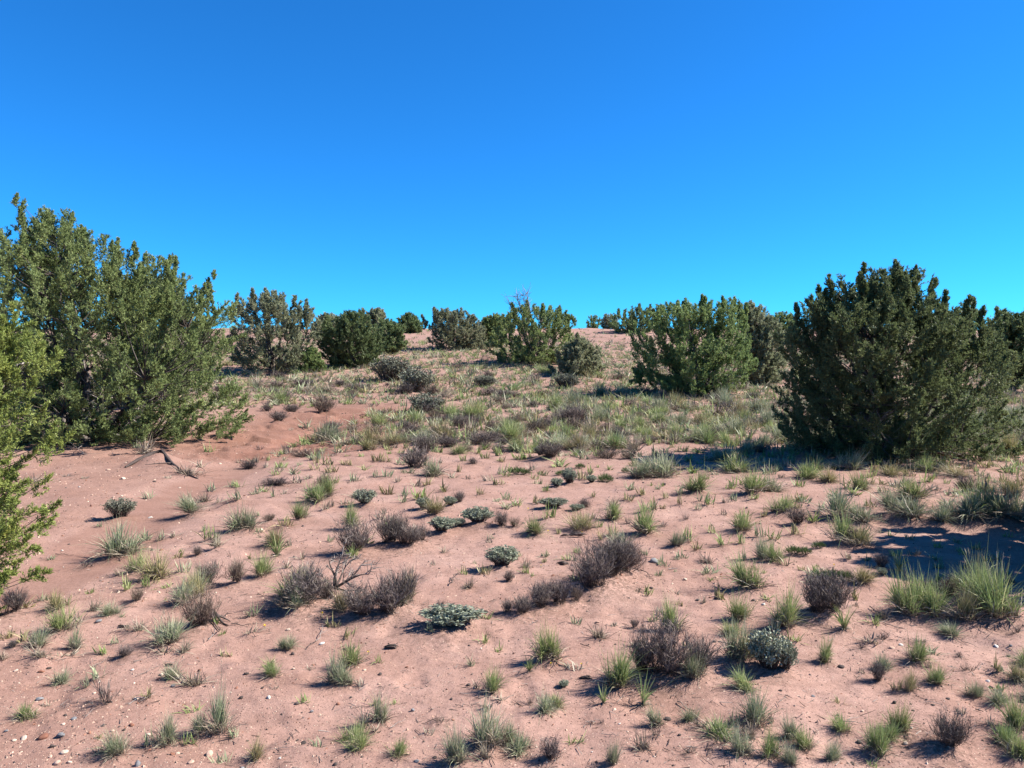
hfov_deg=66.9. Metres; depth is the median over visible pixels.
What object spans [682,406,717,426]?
grass tuft
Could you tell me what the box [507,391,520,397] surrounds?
dry shrub
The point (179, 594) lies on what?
grass tuft
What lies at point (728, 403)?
dry shrub
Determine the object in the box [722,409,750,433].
grass tuft
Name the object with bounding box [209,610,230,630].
exposed root
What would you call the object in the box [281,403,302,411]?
dry shrub
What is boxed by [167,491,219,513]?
grass tuft
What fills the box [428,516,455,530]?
silver sage
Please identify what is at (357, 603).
dry shrub
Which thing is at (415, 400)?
sagebrush
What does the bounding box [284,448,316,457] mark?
dry shrub
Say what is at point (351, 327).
juniper tree
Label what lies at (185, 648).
dry grass tuft
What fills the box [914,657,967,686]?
grass tuft
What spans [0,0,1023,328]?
sky
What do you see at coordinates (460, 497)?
dry shrub
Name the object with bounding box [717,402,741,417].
dry grass tuft
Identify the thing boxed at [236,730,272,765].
grass tuft
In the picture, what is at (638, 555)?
dry shrub
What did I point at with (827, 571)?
cushion plant
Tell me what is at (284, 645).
grass tuft
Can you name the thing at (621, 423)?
grass tuft
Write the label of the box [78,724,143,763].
grass tuft
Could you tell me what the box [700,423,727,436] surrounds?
dry shrub
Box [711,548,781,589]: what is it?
grass tuft
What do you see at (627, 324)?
juniper tree
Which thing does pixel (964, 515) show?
grass tuft
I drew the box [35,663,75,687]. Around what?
grass tuft
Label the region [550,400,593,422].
dry shrub
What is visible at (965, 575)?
grass tuft
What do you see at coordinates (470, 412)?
grass tuft
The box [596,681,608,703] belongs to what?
spiky rosette
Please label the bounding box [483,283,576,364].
juniper tree
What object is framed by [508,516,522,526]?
dry shrub
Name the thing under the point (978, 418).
grass tuft
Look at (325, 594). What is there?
dry shrub
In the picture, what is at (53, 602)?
grass tuft
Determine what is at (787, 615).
grass tuft
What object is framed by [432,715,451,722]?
twig bundle
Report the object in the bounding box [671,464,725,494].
grass tuft
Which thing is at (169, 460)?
driftwood root
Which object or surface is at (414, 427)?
dry shrub
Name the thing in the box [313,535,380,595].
dead branch
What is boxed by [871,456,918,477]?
grass tuft
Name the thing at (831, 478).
grass tuft
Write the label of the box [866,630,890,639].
twig bundle
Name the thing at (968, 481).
dry shrub
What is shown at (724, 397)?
grass tuft
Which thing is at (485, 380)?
sagebrush
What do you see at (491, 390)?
dry shrub
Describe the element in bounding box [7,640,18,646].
dry shrub
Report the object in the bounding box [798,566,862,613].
dry shrub
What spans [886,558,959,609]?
grass tuft
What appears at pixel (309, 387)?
dry grass tuft
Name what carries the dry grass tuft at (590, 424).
on the ground at (432, 658)
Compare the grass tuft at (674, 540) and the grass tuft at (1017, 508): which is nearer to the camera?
the grass tuft at (674, 540)
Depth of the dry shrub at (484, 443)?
13.41 m
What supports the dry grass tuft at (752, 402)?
on the ground at (432, 658)
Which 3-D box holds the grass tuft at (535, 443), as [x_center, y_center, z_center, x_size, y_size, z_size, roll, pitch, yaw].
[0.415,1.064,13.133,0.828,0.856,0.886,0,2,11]
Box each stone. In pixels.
[37,733,48,739]
[56,732,64,737]
[60,750,68,754]
[135,760,140,766]
[206,750,212,756]
[650,558,657,562]
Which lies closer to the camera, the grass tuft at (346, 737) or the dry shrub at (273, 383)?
the grass tuft at (346, 737)
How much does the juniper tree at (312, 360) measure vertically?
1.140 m
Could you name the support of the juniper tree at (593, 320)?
on the ground at (432, 658)
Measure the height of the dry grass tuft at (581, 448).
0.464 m
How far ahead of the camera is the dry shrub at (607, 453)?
12.22 m
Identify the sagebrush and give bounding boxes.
[100,496,136,516]
[368,354,410,380]
[397,366,436,391]
[406,392,446,412]
[472,375,497,385]
[550,372,580,386]
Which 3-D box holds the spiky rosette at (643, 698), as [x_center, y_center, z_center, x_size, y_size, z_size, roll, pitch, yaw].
[0.619,1.382,3.570,0.113,0.208,0.194,5,-2,-7]
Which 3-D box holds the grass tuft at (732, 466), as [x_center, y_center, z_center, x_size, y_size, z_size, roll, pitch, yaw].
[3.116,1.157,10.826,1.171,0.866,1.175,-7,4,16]
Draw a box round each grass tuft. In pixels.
[0,646,17,660]
[6,698,45,723]
[16,643,54,659]
[17,471,50,484]
[21,618,64,651]
[35,598,93,631]
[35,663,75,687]
[37,583,75,611]
[59,615,85,650]
[77,500,166,564]
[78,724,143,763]
[82,590,107,611]
[85,598,128,617]
[113,545,150,573]
[116,616,152,632]
[124,539,185,583]
[127,608,213,648]
[128,432,160,454]
[145,702,188,747]
[154,656,186,683]
[157,572,205,608]
[161,667,223,688]
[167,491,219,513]
[168,463,216,475]
[168,634,198,654]
[176,564,217,597]
[185,706,213,737]
[186,558,216,590]
[191,671,245,736]
[192,484,214,501]
[201,502,271,534]
[201,529,231,546]
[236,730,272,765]
[241,538,281,575]
[243,375,267,387]
[245,568,344,599]
[248,523,295,547]
[256,656,289,679]
[264,385,299,402]
[273,628,303,649]
[277,584,311,617]
[280,495,316,521]
[292,477,334,508]
[294,413,353,444]
[297,371,323,392]
[308,380,339,392]
[314,636,358,687]
[318,586,350,613]
[319,465,339,496]
[326,714,373,743]
[327,436,355,445]
[328,626,372,666]
[331,659,357,691]
[332,426,364,444]
[335,495,367,526]
[336,716,377,754]
[349,702,375,725]
[350,424,390,443]
[354,430,383,450]
[360,678,397,725]
[367,407,397,425]
[371,428,406,444]
[379,734,410,765]
[385,581,415,614]
[396,565,421,600]
[397,429,418,442]
[398,423,417,436]
[400,403,427,423]
[405,421,438,441]
[408,414,469,437]
[409,455,449,477]
[414,490,454,513]
[431,426,447,441]
[435,715,485,767]
[436,378,459,397]
[438,399,463,416]
[446,440,469,454]
[447,416,482,432]
[452,396,489,416]
[457,695,521,753]
[458,575,475,588]
[465,395,489,414]
[474,733,494,760]
[475,654,513,699]
[491,417,542,441]
[493,727,537,760]
[494,414,520,433]
[494,714,517,748]
[498,436,530,451]
[506,398,540,419]
[513,552,537,568]
[517,620,572,665]
[521,426,535,436]
[521,508,554,538]
[522,368,541,382]
[524,436,547,452]
[528,685,568,725]
[532,361,557,373]
[538,691,575,714]
[542,391,571,409]
[546,404,562,420]
[548,501,608,531]
[549,396,591,419]
[550,432,578,446]
[553,423,582,437]
[556,408,582,427]
[556,429,592,453]
[563,376,591,406]
[567,425,587,443]
[569,438,589,452]
[571,425,599,445]
[576,420,606,437]
[578,413,605,431]
[579,434,604,449]
[580,396,615,421]
[583,622,618,639]
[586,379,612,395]
[591,632,649,690]
[598,428,635,448]
[599,496,627,520]
[600,498,623,510]
[601,728,624,766]
[604,526,638,544]
[605,384,632,394]
[610,412,632,428]
[616,451,663,478]
[620,498,670,533]
[623,426,648,451]
[626,412,661,428]
[627,422,645,434]
[628,719,656,753]
[629,423,657,436]
[629,430,656,443]
[630,383,649,393]
[633,437,697,478]
[637,396,674,410]
[638,393,656,404]
[638,700,667,727]
[640,400,679,414]
[645,410,669,422]
[648,572,696,630]
[652,383,683,394]
[657,422,691,437]
[658,641,717,692]
[659,427,689,443]
[663,523,696,545]
[665,387,686,404]
[667,404,695,424]
[668,394,690,411]
[668,398,697,409]
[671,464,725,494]
[674,705,709,722]
[678,712,757,745]
[680,418,714,442]
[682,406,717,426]
[683,399,701,410]
[686,421,729,433]
[693,416,722,444]
[693,552,719,565]
[699,385,738,400]
[701,398,734,415]
[702,434,740,461]
[710,382,743,406]
[710,448,759,473]
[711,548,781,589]
[711,584,768,620]
[712,602,758,667]
[712,616,748,637]
[715,422,743,445]
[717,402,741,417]
[717,660,764,699]
[720,713,764,761]
[721,456,794,492]
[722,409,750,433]
[723,506,762,531]
[724,395,756,416]
[726,681,790,731]
[729,406,754,418]
[730,628,755,658]
[732,381,753,390]
[733,414,762,426]
[734,431,757,453]
[735,432,766,451]
[737,710,764,740]
[742,393,772,411]
[744,402,782,425]
[745,527,774,560]
[746,393,760,407]
[752,425,780,445]
[752,721,787,759]
[756,573,822,628]
[759,491,816,515]
[760,468,796,491]
[760,536,798,563]
[770,417,790,441]
[770,707,807,741]
[774,734,804,767]
[786,458,831,481]
[788,435,818,452]
[789,715,825,751]
[806,469,885,520]
[809,732,856,763]
[811,467,844,483]
[815,625,838,664]
[816,505,858,546]
[818,709,856,736]
[826,444,875,470]
[828,492,897,529]
[829,513,894,548]
[841,462,873,490]
[846,561,886,585]
[854,702,902,763]
[860,474,911,512]
[862,473,957,504]
[863,711,910,744]
[866,646,903,674]
[870,602,896,621]
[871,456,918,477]
[872,559,933,617]
[875,699,924,733]
[879,492,953,528]
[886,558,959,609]
[894,630,937,667]
[898,661,923,692]
[903,444,944,472]
[911,618,980,644]
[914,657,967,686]
[916,566,960,618]
[920,498,964,532]
[927,461,984,477]
[930,571,968,592]
[932,485,1000,530]
[935,459,1019,522]
[939,536,1016,595]
[939,562,1004,621]
[949,547,1023,622]
[950,552,1022,609]
[958,670,988,698]
[968,469,1023,524]
[968,473,1000,492]
[970,408,991,426]
[974,716,1023,752]
[977,396,1011,414]
[979,677,1018,710]
[983,468,1023,496]
[985,669,1023,731]
[989,729,1023,761]
[993,431,1022,455]
[997,464,1023,520]
[998,650,1023,682]
[1000,646,1023,667]
[1001,388,1021,398]
[1003,567,1020,583]
[1005,403,1023,422]
[1006,408,1023,433]
[1014,676,1023,697]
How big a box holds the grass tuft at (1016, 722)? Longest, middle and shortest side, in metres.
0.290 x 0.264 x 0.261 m
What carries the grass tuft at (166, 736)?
on the ground at (432, 658)
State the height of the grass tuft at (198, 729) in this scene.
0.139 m
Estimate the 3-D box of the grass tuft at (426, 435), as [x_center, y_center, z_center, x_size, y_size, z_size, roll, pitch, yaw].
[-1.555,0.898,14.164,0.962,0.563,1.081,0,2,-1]
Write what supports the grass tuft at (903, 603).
on the ground at (432, 658)
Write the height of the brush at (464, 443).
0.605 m
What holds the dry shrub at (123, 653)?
on the ground at (432, 658)
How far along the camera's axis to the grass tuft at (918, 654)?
4.02 m
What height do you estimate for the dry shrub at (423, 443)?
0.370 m
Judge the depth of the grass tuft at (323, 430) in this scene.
14.82 m
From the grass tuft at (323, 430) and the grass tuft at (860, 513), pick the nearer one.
the grass tuft at (860, 513)
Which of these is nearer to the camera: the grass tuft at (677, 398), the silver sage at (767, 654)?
the silver sage at (767, 654)
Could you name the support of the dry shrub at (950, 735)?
on the ground at (432, 658)
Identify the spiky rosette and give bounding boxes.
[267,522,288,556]
[522,653,534,671]
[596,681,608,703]
[634,671,657,706]
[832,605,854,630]
[888,549,910,571]
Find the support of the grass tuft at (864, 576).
on the ground at (432, 658)
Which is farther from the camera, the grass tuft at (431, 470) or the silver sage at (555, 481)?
the grass tuft at (431, 470)
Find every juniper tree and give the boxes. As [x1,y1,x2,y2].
[0,191,254,448]
[0,255,104,400]
[0,301,77,612]
[96,276,220,405]
[225,286,322,371]
[295,346,326,372]
[313,312,337,335]
[316,308,386,366]
[361,307,386,345]
[377,318,408,352]
[396,311,423,332]
[420,307,494,349]
[481,312,507,346]
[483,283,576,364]
[498,314,515,332]
[547,332,606,375]
[586,314,601,327]
[600,313,617,328]
[608,303,655,332]
[628,293,758,395]
[740,299,787,384]
[768,258,1023,463]
[770,310,803,342]
[948,308,978,346]
[978,305,1023,391]
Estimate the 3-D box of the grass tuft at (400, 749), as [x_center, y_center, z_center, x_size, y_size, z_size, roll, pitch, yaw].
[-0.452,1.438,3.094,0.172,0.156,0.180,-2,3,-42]
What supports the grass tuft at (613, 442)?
on the ground at (432, 658)
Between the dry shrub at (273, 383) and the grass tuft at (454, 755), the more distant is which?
the dry shrub at (273, 383)
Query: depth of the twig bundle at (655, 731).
3.23 m
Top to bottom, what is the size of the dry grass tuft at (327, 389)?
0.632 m
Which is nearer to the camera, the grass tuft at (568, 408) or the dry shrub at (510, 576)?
the dry shrub at (510, 576)
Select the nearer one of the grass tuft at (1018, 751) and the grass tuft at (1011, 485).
the grass tuft at (1018, 751)
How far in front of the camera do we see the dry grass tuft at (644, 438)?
14.05 m
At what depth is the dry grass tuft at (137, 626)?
4.53 m
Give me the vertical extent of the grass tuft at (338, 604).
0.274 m
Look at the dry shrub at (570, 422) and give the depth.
16.29 m
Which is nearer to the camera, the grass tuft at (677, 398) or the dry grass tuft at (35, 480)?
the dry grass tuft at (35, 480)
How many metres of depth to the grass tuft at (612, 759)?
3.00 m
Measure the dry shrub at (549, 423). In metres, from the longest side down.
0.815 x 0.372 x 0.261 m
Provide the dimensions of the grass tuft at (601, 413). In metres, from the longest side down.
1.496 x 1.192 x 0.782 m
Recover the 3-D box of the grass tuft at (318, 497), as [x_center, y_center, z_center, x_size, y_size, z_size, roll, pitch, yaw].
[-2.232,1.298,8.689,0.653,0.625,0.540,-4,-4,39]
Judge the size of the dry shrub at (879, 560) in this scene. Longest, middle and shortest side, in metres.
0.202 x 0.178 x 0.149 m
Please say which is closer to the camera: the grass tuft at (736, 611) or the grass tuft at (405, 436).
the grass tuft at (736, 611)
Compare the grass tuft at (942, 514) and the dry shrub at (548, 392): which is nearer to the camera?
the grass tuft at (942, 514)
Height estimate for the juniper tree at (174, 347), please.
3.741 m
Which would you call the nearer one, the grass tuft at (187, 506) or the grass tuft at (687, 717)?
the grass tuft at (687, 717)
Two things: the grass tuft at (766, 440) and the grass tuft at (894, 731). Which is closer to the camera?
the grass tuft at (894, 731)
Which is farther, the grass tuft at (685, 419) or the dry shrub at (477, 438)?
the grass tuft at (685, 419)
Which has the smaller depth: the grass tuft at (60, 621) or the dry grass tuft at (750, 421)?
the grass tuft at (60, 621)
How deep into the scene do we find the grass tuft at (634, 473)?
10.37 m
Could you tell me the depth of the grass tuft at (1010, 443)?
12.46 m
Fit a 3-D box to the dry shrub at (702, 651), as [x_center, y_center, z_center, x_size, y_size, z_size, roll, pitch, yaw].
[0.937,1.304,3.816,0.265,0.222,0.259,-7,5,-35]
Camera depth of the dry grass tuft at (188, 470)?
10.84 m
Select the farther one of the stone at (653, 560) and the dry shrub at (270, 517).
the dry shrub at (270, 517)
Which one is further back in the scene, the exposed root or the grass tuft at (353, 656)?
the exposed root
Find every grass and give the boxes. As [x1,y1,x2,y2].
[0,391,1023,767]
[3,327,1023,403]
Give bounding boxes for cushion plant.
[506,466,533,474]
[575,463,585,467]
[597,473,613,482]
[783,545,799,554]
[796,546,812,554]
[808,567,843,580]
[811,540,825,547]
[837,570,855,582]
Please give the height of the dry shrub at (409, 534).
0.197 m
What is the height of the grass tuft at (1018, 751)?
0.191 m
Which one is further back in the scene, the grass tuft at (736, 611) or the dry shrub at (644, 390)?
the dry shrub at (644, 390)
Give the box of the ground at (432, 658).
[0,328,1023,767]
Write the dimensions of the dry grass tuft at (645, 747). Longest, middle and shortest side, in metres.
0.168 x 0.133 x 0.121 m
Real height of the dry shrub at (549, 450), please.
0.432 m
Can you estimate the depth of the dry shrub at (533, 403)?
20.70 m
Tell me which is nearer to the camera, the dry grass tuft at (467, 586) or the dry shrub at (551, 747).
the dry shrub at (551, 747)
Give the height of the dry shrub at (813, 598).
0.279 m
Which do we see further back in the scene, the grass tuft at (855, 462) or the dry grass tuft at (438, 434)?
the dry grass tuft at (438, 434)
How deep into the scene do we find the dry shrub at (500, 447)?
13.08 m
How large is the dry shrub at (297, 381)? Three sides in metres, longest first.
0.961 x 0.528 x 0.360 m
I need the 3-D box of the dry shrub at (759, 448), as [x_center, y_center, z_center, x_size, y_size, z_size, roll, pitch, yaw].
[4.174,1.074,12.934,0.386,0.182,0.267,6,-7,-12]
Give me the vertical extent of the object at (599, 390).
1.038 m
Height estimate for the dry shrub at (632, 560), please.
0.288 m
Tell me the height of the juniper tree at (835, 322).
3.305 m
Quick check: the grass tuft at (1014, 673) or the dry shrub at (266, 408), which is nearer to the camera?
the grass tuft at (1014, 673)
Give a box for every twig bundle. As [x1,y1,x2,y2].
[90,674,121,704]
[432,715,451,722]
[648,725,661,735]
[683,745,702,753]
[691,719,709,728]
[709,736,730,743]
[856,640,868,648]
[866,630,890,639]
[960,662,980,670]
[1009,626,1022,632]
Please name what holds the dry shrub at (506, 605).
on the ground at (432, 658)
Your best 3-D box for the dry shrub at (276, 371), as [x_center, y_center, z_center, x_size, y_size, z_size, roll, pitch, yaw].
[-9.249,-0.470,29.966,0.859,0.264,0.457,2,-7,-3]
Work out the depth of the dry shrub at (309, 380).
26.30 m
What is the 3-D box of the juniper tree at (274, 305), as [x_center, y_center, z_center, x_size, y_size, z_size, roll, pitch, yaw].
[-9.491,-2.013,30.855,3.936,3.720,3.640,0,2,0]
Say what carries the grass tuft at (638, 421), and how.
on the ground at (432, 658)
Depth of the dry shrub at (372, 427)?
15.44 m
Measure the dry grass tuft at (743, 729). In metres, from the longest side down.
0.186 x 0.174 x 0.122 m
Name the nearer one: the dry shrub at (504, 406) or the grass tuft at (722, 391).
the dry shrub at (504, 406)
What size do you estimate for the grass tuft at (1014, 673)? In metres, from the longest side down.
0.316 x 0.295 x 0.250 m
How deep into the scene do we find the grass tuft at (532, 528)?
7.01 m
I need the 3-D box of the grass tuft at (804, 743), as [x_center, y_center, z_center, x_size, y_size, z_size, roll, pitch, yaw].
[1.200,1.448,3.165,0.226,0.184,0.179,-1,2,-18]
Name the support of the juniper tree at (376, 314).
on the ground at (432, 658)
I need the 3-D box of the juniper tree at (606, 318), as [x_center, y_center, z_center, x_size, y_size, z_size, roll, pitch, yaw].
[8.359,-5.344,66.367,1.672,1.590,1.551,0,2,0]
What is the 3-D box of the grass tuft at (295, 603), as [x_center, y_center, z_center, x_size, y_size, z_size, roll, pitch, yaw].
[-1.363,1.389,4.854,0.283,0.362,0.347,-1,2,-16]
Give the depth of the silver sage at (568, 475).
9.85 m
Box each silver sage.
[351,488,377,502]
[415,496,430,507]
[416,603,486,626]
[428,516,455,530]
[441,496,457,504]
[451,517,465,525]
[461,506,494,521]
[484,544,519,565]
[533,446,543,454]
[538,497,568,506]
[550,477,563,485]
[558,679,569,686]
[561,467,578,482]
[568,503,585,509]
[586,475,596,481]
[745,626,793,669]
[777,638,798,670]
[877,567,887,574]
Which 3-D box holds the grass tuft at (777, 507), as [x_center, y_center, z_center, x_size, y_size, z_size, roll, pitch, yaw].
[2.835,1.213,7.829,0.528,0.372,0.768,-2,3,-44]
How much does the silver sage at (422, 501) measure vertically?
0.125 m
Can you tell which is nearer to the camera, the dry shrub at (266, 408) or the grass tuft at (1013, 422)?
the grass tuft at (1013, 422)
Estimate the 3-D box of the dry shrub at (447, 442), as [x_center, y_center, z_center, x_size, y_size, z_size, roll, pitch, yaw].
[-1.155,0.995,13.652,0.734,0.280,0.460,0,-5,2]
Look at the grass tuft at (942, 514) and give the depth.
7.32 m
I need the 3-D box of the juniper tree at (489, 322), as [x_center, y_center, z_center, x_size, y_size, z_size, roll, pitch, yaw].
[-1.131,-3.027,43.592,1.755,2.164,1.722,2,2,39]
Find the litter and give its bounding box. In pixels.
[0,430,1023,767]
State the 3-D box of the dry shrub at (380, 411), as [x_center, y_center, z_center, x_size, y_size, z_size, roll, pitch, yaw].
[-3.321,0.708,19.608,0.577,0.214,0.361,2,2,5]
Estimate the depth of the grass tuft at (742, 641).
4.03 m
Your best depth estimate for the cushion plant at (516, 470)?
10.77 m
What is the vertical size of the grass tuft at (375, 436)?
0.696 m
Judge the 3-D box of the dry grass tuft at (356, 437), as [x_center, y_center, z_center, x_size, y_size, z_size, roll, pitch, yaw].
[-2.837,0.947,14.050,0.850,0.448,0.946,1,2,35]
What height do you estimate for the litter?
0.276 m
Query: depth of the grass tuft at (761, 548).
6.12 m
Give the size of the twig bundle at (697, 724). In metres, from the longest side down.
0.156 x 0.075 x 0.042 m
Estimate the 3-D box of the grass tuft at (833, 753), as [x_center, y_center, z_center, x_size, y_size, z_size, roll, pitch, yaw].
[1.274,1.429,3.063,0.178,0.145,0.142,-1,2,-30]
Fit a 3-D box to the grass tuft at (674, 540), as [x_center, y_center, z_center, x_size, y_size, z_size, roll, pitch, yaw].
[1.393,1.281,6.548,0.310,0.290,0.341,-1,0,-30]
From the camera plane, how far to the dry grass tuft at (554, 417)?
17.90 m
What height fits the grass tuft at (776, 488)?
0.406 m
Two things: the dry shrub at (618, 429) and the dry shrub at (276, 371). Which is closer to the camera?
the dry shrub at (618, 429)
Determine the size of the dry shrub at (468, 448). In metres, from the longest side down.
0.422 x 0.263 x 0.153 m
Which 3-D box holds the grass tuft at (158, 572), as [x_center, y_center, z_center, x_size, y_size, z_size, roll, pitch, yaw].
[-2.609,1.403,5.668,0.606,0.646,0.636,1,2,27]
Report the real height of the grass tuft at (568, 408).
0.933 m
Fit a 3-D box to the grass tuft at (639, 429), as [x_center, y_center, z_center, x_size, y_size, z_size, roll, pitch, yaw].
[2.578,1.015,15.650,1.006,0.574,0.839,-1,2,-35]
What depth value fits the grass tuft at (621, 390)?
23.99 m
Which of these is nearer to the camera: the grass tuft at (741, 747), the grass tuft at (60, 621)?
the grass tuft at (741, 747)
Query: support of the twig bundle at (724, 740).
on the ground at (432, 658)
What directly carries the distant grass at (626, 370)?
on the ground at (432, 658)
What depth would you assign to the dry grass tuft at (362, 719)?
3.37 m
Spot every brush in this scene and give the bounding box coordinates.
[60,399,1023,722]
[97,332,997,403]
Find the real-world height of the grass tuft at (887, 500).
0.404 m
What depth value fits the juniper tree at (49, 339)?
22.10 m
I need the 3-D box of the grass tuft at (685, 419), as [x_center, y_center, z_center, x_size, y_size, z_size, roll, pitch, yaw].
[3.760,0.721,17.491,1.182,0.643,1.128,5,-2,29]
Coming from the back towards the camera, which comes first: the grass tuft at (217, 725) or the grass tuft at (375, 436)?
the grass tuft at (375, 436)
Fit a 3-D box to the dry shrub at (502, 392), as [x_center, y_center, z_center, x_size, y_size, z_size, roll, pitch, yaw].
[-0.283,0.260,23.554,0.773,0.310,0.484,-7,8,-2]
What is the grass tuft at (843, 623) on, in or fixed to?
on the ground at (432, 658)
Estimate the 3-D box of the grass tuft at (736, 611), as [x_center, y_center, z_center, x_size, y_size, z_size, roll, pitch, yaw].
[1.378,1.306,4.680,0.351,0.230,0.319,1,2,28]
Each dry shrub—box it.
[0,586,30,613]
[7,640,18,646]
[114,641,134,656]
[127,586,147,600]
[177,584,224,626]
[192,545,201,554]
[193,558,224,582]
[219,551,249,582]
[236,458,258,468]
[256,476,291,485]
[257,403,272,410]
[260,513,276,520]
[264,381,288,388]
[266,370,281,374]
[266,409,289,420]
[266,584,306,608]
[271,371,286,377]
[276,559,326,605]
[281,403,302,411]
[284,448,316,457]
[287,378,306,386]
[295,378,314,385]
[306,466,336,488]
[308,393,338,412]
[313,573,340,599]
[321,421,343,427]
[328,379,347,385]
[329,514,379,551]
[339,567,384,615]
[341,382,367,389]
[345,421,358,432]
[360,421,384,434]
[361,562,408,614]
[368,498,410,542]
[372,409,388,414]
[382,558,426,606]
[388,420,415,429]
[391,381,418,393]
[392,521,426,544]
[396,443,430,468]
[406,423,420,430]
[407,522,435,540]
[411,431,439,451]
[416,402,439,413]
[420,384,443,395]
[427,408,444,416]
[432,414,447,420]
[433,433,465,446]
[448,411,470,428]
[453,489,464,501]
[457,428,505,444]
[462,456,481,463]
[463,445,475,451]
[470,414,486,422]
[473,385,500,395]
[477,370,494,376]
[478,440,490,448]
[480,428,499,440]
[483,419,502,430]
[489,396,503,403]
[489,443,506,451]
[491,508,507,525]
[492,387,512,396]
[497,438,510,444]
[500,596,513,611]
[501,566,516,580]
[502,403,514,408]
[503,413,526,421]
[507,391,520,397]
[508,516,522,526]
[508,591,538,613]
[520,414,550,432]
[524,579,555,608]
[530,400,539,406]
[535,387,549,395]
[535,432,564,456]
[535,733,563,761]
[539,417,558,426]
[541,574,571,604]
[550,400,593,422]
[563,417,584,429]
[564,536,615,588]
[568,585,584,600]
[578,497,592,506]
[581,515,639,575]
[582,447,620,458]
[599,417,614,430]
[605,533,651,571]
[608,425,633,437]
[612,372,624,379]
[618,447,638,458]
[624,398,636,406]
[627,619,659,671]
[629,617,639,626]
[630,543,642,564]
[631,607,700,676]
[639,386,655,393]
[656,389,667,397]
[678,624,725,668]
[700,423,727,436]
[721,399,735,408]
[748,392,761,397]
[754,445,767,451]
[775,402,790,408]
[780,505,813,522]
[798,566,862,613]
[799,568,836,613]
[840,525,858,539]
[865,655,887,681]
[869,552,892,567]
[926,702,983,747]
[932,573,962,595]
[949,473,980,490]
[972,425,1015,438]
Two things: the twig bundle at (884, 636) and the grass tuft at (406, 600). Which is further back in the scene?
the grass tuft at (406, 600)
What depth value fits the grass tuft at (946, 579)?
5.24 m
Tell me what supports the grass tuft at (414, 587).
on the ground at (432, 658)
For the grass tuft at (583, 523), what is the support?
on the ground at (432, 658)
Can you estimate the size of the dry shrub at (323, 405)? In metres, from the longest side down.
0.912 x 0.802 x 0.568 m
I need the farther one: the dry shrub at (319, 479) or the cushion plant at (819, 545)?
the dry shrub at (319, 479)
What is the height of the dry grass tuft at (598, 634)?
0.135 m
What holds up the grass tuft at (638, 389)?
on the ground at (432, 658)
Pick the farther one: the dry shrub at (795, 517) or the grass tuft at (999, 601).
the dry shrub at (795, 517)
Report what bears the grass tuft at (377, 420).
on the ground at (432, 658)
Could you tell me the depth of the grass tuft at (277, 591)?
5.05 m
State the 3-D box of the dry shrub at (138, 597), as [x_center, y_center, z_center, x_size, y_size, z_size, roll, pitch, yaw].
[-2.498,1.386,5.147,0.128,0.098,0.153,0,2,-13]
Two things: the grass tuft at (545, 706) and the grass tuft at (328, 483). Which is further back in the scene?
the grass tuft at (328, 483)
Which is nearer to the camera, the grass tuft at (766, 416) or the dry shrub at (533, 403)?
the grass tuft at (766, 416)
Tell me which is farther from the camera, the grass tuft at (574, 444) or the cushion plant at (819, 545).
the grass tuft at (574, 444)
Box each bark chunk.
[384,644,398,648]
[556,561,568,564]
[561,531,586,536]
[578,675,592,678]
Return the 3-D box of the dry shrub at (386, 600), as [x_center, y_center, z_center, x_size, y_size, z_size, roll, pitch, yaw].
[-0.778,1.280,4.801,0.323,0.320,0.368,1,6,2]
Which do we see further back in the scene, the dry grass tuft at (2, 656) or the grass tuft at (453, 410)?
the grass tuft at (453, 410)
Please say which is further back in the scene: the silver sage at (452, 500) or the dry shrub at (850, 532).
the silver sage at (452, 500)
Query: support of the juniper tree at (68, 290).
on the ground at (432, 658)
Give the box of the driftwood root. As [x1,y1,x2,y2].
[125,449,197,478]
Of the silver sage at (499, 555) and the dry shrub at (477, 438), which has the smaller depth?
the silver sage at (499, 555)
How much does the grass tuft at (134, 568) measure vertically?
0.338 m
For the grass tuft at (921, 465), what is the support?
on the ground at (432, 658)
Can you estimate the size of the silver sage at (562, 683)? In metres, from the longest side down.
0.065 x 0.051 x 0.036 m
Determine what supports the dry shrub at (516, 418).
on the ground at (432, 658)
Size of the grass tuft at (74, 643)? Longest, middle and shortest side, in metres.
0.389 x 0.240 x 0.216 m
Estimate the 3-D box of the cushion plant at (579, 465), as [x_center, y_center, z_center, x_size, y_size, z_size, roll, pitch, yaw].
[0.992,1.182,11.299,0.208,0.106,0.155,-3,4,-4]
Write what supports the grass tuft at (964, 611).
on the ground at (432, 658)
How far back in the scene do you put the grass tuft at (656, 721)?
3.34 m
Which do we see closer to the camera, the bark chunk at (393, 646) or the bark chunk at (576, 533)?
the bark chunk at (393, 646)
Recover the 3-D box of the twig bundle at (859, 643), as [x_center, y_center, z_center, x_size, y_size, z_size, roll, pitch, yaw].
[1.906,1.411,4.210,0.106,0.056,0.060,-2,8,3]
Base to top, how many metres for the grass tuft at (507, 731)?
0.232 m
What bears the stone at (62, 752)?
on the ground at (432, 658)
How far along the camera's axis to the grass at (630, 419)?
10.81 m
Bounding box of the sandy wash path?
[0,466,264,606]
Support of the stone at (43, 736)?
on the ground at (432, 658)
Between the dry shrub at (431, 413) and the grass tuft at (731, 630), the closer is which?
the grass tuft at (731, 630)
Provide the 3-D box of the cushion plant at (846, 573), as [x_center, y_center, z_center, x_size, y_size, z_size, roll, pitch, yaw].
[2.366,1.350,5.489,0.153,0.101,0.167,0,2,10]
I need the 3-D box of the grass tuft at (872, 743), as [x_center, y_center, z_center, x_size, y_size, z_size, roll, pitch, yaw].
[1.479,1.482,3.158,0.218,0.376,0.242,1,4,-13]
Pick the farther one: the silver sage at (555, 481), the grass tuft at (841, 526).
the silver sage at (555, 481)

